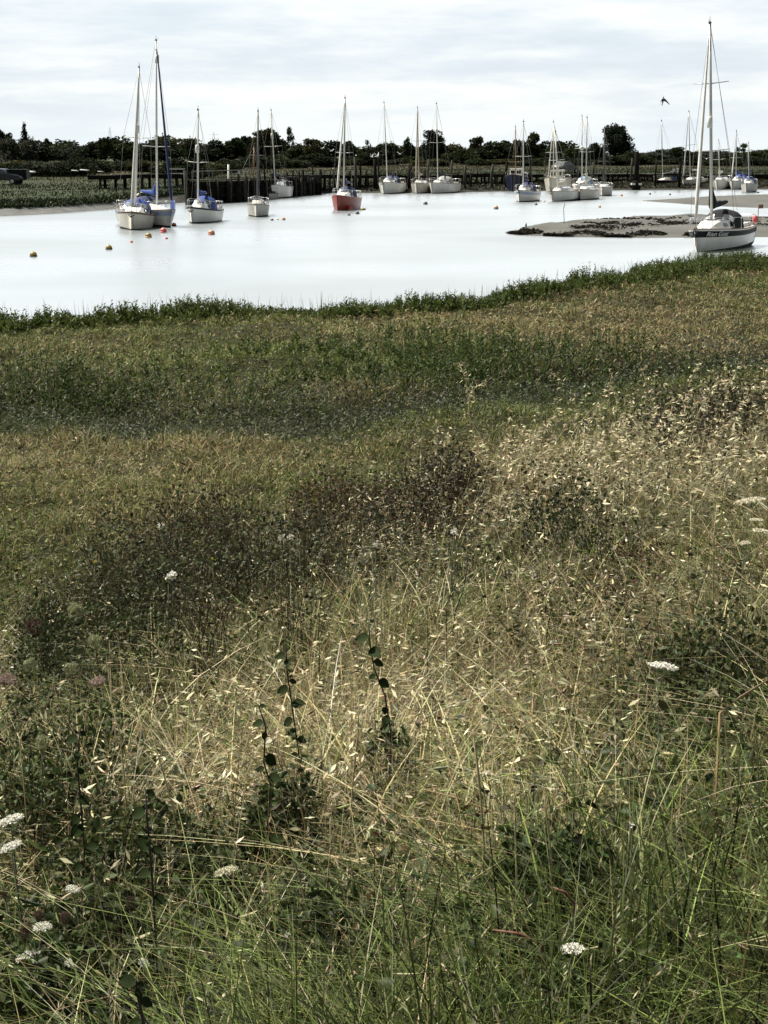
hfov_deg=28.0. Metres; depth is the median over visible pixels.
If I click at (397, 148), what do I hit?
tree
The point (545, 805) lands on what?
grass stalk
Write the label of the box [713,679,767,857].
dead stem
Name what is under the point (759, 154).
tree
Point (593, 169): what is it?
timber pile
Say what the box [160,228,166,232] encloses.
buoy
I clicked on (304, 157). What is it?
shrub
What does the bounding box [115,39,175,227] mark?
yacht
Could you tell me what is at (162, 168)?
shrub
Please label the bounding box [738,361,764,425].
grass stalk
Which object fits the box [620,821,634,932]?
wild flower
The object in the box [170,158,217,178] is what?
shrub
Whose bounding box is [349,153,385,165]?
shrub
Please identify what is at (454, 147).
tree
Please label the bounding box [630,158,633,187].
timber pile
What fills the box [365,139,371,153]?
tree
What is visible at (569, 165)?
parked car
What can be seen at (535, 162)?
shrub
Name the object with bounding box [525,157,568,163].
shrub
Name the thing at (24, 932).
wild carrot
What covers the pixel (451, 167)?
timber pile
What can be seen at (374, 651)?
leafy stem
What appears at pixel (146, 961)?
wild carrot
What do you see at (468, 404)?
grass stalk
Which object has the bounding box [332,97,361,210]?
yacht
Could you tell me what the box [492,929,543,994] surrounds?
dead stem
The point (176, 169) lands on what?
rail fence
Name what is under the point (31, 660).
wild carrot
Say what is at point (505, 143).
tree
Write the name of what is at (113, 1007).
wild carrot
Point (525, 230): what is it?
seaweed
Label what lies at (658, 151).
tree
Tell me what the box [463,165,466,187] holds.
timber pile
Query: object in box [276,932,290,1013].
wild flower
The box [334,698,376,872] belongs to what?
grass stalk
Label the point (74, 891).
wild carrot
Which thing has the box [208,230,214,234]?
buoy
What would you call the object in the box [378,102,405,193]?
yacht
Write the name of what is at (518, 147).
tree
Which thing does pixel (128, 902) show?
wild carrot
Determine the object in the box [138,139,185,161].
tree
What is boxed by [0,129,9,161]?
tree
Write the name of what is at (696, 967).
green grass
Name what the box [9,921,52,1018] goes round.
wild carrot
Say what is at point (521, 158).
shrub
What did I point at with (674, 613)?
grass stalk
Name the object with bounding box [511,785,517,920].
grass stalk
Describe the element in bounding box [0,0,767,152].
sky
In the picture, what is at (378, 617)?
grass stalk
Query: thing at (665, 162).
shrub
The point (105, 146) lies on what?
tree
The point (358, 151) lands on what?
tree
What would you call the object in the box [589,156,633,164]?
shrub
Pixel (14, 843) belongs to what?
wild carrot
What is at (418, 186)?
yacht
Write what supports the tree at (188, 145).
on the bank
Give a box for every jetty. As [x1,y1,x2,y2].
[88,174,193,188]
[283,173,322,180]
[320,171,381,189]
[381,171,423,184]
[429,170,508,183]
[503,169,600,181]
[601,170,689,181]
[687,171,767,179]
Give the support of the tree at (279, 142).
on the bank
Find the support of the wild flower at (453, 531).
on the ground at (352, 391)
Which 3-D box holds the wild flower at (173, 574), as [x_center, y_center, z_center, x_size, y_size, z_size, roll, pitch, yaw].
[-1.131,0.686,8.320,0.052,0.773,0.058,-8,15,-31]
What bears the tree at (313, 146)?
on the bank
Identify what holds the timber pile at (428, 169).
in the water
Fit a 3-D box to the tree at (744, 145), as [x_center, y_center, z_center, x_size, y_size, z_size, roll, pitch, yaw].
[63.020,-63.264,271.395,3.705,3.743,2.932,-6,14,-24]
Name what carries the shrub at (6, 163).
on the bank
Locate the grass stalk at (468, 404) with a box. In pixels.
[467,377,491,442]
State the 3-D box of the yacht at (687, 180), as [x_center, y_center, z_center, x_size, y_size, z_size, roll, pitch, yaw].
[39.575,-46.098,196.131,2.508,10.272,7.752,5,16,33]
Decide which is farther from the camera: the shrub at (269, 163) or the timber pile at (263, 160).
the shrub at (269, 163)
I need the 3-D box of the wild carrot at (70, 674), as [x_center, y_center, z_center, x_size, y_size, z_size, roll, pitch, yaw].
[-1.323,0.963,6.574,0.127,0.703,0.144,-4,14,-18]
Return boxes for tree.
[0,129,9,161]
[0,137,41,161]
[6,132,16,160]
[8,140,61,161]
[20,122,32,140]
[44,138,52,146]
[45,139,80,160]
[57,143,98,160]
[77,141,102,159]
[96,137,113,160]
[107,135,144,161]
[121,141,159,161]
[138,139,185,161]
[141,133,201,161]
[183,139,200,158]
[184,143,221,161]
[193,139,235,161]
[224,137,246,160]
[240,136,255,154]
[246,127,278,158]
[265,131,286,155]
[278,142,309,158]
[282,126,294,149]
[302,138,323,155]
[320,140,354,157]
[341,140,356,158]
[342,145,394,161]
[360,142,403,159]
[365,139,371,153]
[377,140,414,159]
[394,145,430,161]
[398,136,417,157]
[417,129,451,160]
[429,142,466,159]
[440,148,477,163]
[467,136,483,153]
[470,141,517,160]
[500,140,511,149]
[509,139,525,156]
[524,132,542,157]
[538,140,556,158]
[547,140,588,158]
[587,142,605,163]
[600,122,635,156]
[616,150,654,164]
[640,152,670,159]
[647,149,667,154]
[664,146,694,157]
[694,151,735,157]
[730,150,767,159]
[733,143,747,154]
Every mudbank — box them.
[505,214,767,237]
[643,194,767,207]
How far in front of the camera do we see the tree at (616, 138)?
275.80 m
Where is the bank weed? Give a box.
[322,177,767,191]
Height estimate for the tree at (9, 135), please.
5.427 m
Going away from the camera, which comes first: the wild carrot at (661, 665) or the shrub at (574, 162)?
the wild carrot at (661, 665)
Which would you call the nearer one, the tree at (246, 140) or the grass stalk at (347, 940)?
the grass stalk at (347, 940)
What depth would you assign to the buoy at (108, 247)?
73.13 m
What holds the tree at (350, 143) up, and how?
on the bank
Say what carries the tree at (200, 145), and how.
on the bank
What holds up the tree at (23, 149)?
on the bank
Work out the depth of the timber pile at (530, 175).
185.30 m
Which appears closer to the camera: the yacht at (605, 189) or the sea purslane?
the sea purslane
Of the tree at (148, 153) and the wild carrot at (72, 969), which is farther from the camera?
the tree at (148, 153)
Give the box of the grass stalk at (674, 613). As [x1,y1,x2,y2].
[648,588,690,686]
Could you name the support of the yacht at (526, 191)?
on the water
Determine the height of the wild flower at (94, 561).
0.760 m
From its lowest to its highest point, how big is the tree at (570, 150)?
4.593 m
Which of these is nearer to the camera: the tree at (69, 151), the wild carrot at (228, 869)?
the wild carrot at (228, 869)
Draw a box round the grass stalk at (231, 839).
[218,815,251,930]
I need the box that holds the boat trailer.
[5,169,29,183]
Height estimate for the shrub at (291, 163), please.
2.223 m
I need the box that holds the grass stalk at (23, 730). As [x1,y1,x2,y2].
[19,717,31,884]
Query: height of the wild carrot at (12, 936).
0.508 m
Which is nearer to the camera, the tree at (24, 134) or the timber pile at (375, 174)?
the timber pile at (375, 174)
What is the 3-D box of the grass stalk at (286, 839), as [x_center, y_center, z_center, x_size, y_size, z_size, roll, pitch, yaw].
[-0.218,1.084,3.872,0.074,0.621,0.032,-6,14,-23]
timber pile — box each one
[261,159,266,178]
[354,157,356,187]
[359,163,361,187]
[373,159,376,188]
[378,164,379,188]
[408,165,411,188]
[426,159,429,181]
[450,160,452,177]
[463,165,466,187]
[469,173,471,187]
[490,164,493,187]
[504,161,507,187]
[529,165,531,182]
[592,162,594,181]
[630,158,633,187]
[631,151,641,189]
[654,163,656,187]
[678,163,681,187]
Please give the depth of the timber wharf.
144.24 m
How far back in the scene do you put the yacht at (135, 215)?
92.19 m
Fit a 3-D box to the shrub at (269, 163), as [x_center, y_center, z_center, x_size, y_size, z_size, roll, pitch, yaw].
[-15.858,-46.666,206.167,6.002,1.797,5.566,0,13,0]
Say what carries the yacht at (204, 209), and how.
on the water
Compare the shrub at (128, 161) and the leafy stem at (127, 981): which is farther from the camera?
the shrub at (128, 161)
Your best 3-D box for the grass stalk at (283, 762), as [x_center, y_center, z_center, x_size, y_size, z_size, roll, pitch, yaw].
[-0.300,1.023,4.820,0.120,0.715,0.033,-3,14,-13]
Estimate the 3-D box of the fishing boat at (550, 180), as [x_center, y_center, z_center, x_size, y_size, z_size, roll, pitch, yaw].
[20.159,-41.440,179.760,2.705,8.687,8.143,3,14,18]
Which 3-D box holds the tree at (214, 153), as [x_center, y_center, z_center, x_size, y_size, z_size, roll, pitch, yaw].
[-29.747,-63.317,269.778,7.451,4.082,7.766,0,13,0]
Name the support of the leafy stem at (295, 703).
on the ground at (352, 391)
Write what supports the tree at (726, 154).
on the bank
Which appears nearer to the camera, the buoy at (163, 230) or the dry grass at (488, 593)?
the dry grass at (488, 593)
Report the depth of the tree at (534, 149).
280.63 m
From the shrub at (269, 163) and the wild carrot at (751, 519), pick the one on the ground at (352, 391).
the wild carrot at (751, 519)
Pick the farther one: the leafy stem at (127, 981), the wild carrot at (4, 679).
the wild carrot at (4, 679)
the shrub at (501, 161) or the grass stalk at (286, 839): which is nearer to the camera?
the grass stalk at (286, 839)
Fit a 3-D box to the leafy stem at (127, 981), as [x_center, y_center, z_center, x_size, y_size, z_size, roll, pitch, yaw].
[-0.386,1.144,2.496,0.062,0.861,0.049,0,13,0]
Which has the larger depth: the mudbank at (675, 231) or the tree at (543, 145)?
the tree at (543, 145)
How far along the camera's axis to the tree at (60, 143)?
284.35 m
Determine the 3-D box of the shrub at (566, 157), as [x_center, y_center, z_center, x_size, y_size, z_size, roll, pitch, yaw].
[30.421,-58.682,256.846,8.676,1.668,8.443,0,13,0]
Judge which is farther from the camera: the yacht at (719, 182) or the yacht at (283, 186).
the yacht at (719, 182)
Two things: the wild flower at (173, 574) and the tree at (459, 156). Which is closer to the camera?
the wild flower at (173, 574)
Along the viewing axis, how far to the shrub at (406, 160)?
258.30 m
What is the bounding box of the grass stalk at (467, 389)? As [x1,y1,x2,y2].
[457,361,472,438]
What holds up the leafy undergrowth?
on the ground at (352, 391)
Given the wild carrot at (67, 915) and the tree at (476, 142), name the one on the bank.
the tree at (476, 142)
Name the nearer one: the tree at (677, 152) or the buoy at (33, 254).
the buoy at (33, 254)
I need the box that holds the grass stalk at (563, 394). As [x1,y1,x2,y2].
[548,372,566,441]
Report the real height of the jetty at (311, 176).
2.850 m
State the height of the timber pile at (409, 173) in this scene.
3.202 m
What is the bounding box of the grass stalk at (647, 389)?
[641,369,655,427]
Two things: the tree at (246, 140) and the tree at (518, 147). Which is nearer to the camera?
the tree at (518, 147)
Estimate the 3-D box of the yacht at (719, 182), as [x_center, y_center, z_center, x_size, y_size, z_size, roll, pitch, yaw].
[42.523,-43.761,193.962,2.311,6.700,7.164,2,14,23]
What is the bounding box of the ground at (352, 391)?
[0,267,767,911]
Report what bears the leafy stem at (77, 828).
on the ground at (352, 391)
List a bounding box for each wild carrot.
[0,672,22,745]
[0,813,34,940]
[0,839,45,985]
[0,888,18,995]
[4,949,41,1013]
[5,922,53,995]
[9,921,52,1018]
[18,734,61,874]
[19,657,38,758]
[24,617,52,680]
[32,910,61,991]
[59,662,86,750]
[59,911,71,1011]
[60,885,100,960]
[60,958,107,1020]
[64,601,83,669]
[64,958,88,1020]
[82,634,103,721]
[88,676,126,764]
[108,996,118,1023]
[120,895,177,1000]
[134,974,170,1023]
[138,958,151,1015]
[214,864,261,973]
[530,942,597,1022]
[635,661,678,776]
[723,496,766,597]
[728,518,763,614]
[733,541,753,617]
[740,528,767,611]
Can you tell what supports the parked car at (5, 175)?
on the bank
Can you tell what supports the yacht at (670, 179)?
on the water
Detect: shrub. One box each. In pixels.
[0,158,27,167]
[0,163,31,176]
[20,160,64,176]
[52,156,99,176]
[76,157,112,172]
[110,158,151,170]
[110,162,125,170]
[126,159,164,171]
[149,157,196,173]
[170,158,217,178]
[201,162,226,177]
[214,158,242,173]
[227,156,271,167]
[244,157,286,169]
[262,154,303,167]
[293,155,323,164]
[298,152,347,167]
[299,160,313,167]
[335,159,352,165]
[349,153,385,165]
[383,159,401,164]
[393,156,424,163]
[408,158,453,166]
[463,157,496,165]
[489,158,514,164]
[507,154,539,161]
[508,159,551,165]
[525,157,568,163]
[554,156,592,161]
[555,159,591,165]
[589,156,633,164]
[647,158,695,165]
[666,156,709,164]
[702,158,746,165]
[732,156,767,165]
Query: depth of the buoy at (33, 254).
68.20 m
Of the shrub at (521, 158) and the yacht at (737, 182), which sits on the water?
the yacht at (737, 182)
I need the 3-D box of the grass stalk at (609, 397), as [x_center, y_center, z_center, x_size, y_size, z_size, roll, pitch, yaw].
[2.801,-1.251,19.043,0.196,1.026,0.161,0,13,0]
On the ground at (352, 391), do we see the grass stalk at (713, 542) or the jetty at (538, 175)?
the grass stalk at (713, 542)
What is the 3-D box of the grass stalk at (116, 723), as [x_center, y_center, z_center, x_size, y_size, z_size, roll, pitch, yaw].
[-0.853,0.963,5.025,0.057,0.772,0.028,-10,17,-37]
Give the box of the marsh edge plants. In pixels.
[0,248,767,439]
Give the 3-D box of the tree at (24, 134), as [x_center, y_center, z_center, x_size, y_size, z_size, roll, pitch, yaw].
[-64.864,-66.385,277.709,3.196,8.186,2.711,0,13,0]
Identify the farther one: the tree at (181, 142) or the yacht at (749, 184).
the tree at (181, 142)
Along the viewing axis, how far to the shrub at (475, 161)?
245.92 m
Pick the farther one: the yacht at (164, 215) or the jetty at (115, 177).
the jetty at (115, 177)
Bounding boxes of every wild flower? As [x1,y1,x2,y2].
[93,560,96,618]
[165,574,170,693]
[167,570,177,686]
[211,557,217,644]
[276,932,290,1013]
[287,534,293,621]
[296,538,301,623]
[372,541,377,626]
[447,527,456,626]
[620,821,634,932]
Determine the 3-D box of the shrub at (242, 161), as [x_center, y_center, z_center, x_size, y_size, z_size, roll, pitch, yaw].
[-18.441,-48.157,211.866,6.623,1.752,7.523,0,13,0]
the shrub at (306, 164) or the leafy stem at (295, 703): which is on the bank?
the shrub at (306, 164)
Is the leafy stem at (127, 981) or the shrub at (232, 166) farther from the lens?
the shrub at (232, 166)
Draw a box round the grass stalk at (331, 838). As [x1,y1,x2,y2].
[324,817,332,942]
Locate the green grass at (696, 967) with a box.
[0,373,767,1023]
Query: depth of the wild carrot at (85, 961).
3.76 m
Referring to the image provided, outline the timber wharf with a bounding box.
[183,169,321,204]
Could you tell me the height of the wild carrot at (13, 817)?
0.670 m
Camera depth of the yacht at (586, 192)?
150.48 m
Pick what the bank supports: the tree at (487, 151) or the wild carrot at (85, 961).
the tree at (487, 151)
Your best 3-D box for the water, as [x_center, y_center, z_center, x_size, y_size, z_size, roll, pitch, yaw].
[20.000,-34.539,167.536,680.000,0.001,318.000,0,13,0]
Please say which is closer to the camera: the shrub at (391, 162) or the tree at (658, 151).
the shrub at (391, 162)
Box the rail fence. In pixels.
[167,168,184,185]
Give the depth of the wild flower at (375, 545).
8.91 m
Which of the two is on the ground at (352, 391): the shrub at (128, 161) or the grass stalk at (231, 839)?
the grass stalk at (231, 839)
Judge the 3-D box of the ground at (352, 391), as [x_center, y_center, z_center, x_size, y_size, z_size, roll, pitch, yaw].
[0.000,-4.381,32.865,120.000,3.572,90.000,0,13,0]
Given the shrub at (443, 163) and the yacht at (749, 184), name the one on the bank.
the shrub at (443, 163)
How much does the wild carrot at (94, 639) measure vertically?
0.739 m
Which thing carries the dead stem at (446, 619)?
on the ground at (352, 391)
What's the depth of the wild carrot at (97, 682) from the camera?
6.19 m
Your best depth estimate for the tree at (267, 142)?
258.88 m
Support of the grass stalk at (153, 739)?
on the ground at (352, 391)
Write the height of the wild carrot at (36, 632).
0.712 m
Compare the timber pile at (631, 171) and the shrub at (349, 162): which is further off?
the shrub at (349, 162)
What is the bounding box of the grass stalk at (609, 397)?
[603,370,617,434]
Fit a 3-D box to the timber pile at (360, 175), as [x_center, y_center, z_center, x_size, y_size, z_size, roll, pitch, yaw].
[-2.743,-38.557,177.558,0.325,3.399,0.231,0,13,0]
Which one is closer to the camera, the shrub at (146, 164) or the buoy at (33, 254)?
the buoy at (33, 254)
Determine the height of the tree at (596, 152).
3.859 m
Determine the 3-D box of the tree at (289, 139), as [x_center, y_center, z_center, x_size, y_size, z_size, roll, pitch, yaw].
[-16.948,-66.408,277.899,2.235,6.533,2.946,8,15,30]
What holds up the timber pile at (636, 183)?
in the water
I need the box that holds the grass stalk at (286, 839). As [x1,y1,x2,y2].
[281,830,308,944]
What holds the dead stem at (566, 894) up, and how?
on the ground at (352, 391)
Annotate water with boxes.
[0,189,767,320]
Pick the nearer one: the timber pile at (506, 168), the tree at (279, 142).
the timber pile at (506, 168)
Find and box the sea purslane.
[0,322,767,473]
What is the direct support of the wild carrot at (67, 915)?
on the ground at (352, 391)
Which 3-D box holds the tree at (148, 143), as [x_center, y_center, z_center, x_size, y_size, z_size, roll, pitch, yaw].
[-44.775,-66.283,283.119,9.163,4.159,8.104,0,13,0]
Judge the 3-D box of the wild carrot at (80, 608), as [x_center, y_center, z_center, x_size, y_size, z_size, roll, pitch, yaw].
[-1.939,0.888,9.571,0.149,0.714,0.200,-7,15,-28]
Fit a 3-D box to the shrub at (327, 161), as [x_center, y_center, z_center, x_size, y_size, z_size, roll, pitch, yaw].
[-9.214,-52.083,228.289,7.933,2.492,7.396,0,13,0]
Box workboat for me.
[505,124,527,191]
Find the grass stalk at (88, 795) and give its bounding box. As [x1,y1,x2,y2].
[65,753,123,865]
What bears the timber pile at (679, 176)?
in the water
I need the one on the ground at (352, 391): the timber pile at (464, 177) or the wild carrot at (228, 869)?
the wild carrot at (228, 869)
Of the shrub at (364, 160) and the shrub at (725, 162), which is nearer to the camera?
the shrub at (364, 160)
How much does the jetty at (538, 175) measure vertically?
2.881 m
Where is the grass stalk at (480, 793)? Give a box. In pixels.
[470,728,484,920]
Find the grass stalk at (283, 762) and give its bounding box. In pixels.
[267,732,305,872]
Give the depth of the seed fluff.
10.49 m
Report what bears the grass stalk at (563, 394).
on the ground at (352, 391)
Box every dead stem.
[12,457,30,530]
[446,572,452,668]
[452,565,467,662]
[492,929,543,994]
[553,887,576,974]
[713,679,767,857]
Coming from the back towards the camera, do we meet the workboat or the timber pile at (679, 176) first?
the timber pile at (679, 176)
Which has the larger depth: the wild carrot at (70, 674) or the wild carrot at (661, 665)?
the wild carrot at (70, 674)
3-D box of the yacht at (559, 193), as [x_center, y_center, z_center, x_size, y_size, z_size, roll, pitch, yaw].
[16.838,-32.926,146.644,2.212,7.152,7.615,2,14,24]
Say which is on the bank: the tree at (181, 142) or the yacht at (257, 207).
the tree at (181, 142)
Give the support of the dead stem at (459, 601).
on the ground at (352, 391)
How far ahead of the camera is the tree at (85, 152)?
276.60 m
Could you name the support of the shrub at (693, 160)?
on the bank
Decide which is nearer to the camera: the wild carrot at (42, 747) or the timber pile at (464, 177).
the wild carrot at (42, 747)
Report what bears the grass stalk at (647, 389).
on the ground at (352, 391)
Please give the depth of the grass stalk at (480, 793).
3.84 m
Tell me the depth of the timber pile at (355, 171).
177.29 m
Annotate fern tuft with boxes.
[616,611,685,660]
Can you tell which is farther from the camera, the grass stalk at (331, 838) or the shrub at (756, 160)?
the shrub at (756, 160)
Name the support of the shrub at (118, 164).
on the bank
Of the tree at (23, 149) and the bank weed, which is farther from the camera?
the tree at (23, 149)
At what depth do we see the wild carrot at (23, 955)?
3.90 m
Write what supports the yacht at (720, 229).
on the water
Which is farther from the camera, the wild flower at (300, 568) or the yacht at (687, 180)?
the yacht at (687, 180)
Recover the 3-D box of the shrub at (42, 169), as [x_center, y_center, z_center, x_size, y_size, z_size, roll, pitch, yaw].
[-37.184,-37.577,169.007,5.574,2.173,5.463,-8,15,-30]
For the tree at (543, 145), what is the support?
on the bank
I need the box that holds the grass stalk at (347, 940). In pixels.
[334,926,360,998]
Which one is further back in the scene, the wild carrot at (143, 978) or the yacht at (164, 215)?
the yacht at (164, 215)
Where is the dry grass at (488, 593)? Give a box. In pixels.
[0,385,767,1023]
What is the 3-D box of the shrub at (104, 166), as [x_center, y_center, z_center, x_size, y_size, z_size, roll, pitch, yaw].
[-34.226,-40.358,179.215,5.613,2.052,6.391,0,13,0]
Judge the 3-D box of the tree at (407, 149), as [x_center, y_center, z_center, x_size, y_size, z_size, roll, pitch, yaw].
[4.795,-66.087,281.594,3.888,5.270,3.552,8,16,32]
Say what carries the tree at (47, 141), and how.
on the bank
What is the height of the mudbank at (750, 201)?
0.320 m
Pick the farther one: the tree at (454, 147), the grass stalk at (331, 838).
the tree at (454, 147)
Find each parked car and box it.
[0,169,26,184]
[551,161,578,172]
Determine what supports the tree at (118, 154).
on the bank
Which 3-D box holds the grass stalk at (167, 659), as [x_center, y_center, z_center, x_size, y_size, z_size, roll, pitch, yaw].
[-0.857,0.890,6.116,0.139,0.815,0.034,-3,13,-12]
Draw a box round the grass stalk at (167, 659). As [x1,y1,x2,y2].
[148,640,185,762]
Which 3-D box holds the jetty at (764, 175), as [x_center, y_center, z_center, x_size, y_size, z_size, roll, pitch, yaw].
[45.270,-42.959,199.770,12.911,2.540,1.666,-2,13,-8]
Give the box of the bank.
[0,152,767,215]
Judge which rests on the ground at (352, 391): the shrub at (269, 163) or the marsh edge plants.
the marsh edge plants
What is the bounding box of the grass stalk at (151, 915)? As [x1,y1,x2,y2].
[147,902,161,1005]
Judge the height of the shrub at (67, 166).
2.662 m
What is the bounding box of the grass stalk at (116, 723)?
[109,696,127,814]
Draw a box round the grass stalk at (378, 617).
[366,585,388,652]
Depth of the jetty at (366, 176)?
177.19 m
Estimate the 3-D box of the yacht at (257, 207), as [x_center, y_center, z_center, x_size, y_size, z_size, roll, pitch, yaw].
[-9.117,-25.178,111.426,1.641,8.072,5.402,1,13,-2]
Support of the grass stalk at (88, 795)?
on the ground at (352, 391)
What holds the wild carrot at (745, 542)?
on the ground at (352, 391)
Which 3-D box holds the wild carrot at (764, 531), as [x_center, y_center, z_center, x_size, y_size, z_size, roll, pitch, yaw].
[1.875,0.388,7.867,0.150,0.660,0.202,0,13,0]
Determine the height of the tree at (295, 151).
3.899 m
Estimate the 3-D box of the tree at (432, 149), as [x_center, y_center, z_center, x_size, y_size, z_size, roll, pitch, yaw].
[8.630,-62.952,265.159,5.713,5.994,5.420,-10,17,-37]
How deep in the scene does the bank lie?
163.82 m
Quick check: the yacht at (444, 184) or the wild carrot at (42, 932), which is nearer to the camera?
the wild carrot at (42, 932)
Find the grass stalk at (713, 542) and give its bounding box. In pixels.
[704,506,734,653]
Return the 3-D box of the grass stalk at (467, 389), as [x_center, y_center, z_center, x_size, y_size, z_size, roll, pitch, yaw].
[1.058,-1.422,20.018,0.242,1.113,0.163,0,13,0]
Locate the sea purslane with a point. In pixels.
(280, 425)
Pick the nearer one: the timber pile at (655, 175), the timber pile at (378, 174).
the timber pile at (378, 174)
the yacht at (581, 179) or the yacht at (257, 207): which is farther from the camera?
the yacht at (581, 179)
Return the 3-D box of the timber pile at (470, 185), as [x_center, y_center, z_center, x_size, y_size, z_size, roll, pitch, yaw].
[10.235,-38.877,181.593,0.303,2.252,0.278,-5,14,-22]
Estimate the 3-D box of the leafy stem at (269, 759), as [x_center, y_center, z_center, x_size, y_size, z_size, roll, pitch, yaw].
[-0.357,0.993,4.731,0.111,0.848,0.057,8,15,30]
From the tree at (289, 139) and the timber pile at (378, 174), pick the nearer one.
the timber pile at (378, 174)
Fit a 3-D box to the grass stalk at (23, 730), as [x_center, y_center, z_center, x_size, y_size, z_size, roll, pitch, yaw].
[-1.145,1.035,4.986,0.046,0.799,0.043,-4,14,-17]
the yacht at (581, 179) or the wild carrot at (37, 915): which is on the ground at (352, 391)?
the wild carrot at (37, 915)
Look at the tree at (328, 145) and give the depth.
274.81 m
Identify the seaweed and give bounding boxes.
[507,215,767,237]
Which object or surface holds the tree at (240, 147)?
on the bank
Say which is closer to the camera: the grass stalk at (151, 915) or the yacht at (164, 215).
the grass stalk at (151, 915)
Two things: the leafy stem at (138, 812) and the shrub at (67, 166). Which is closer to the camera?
the leafy stem at (138, 812)
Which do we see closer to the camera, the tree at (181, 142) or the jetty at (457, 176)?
the jetty at (457, 176)
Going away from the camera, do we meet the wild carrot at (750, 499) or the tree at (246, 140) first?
the wild carrot at (750, 499)
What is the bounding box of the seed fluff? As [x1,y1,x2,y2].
[6,360,766,723]
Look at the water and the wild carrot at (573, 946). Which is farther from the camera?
the water
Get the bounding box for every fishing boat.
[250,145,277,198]
[543,119,571,191]
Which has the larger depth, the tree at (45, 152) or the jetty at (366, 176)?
the tree at (45, 152)
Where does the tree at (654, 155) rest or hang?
on the bank
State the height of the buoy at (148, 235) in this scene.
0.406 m
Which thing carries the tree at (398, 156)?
on the bank
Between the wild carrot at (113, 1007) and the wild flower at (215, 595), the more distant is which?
the wild flower at (215, 595)
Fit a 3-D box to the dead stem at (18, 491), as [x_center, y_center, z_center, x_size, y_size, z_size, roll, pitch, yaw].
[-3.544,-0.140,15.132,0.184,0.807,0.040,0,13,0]
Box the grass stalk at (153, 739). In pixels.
[149,727,181,861]
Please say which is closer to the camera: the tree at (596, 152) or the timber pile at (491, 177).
the timber pile at (491, 177)
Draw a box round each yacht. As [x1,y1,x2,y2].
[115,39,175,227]
[117,65,154,230]
[185,108,223,223]
[247,109,269,216]
[264,111,292,197]
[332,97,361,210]
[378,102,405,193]
[410,105,430,193]
[429,101,460,193]
[513,118,540,201]
[548,128,579,201]
[572,118,598,188]
[576,117,599,199]
[596,125,612,195]
[653,118,683,183]
[682,111,709,184]
[688,21,762,252]
[713,140,730,189]
[728,129,751,189]
[741,140,757,192]
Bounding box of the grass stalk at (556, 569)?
[547,522,560,632]
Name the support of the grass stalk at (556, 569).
on the ground at (352, 391)
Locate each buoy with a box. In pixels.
[30,251,36,256]
[105,244,111,249]
[145,233,151,237]
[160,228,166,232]
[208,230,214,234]
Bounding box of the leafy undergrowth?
[0,369,767,1023]
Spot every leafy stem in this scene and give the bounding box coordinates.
[65,729,99,904]
[118,974,152,1023]
[130,789,165,1010]
[252,704,284,911]
[275,631,308,826]
[355,619,397,813]
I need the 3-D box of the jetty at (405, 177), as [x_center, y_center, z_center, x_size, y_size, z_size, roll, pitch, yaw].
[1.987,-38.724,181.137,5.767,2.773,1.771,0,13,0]
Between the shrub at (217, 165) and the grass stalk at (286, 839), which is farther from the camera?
the shrub at (217, 165)
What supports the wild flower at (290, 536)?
on the ground at (352, 391)
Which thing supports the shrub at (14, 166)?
on the bank
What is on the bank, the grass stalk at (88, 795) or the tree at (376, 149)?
the tree at (376, 149)
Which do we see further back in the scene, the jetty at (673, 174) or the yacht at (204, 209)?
the jetty at (673, 174)
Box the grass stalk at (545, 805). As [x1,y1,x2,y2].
[541,786,552,934]

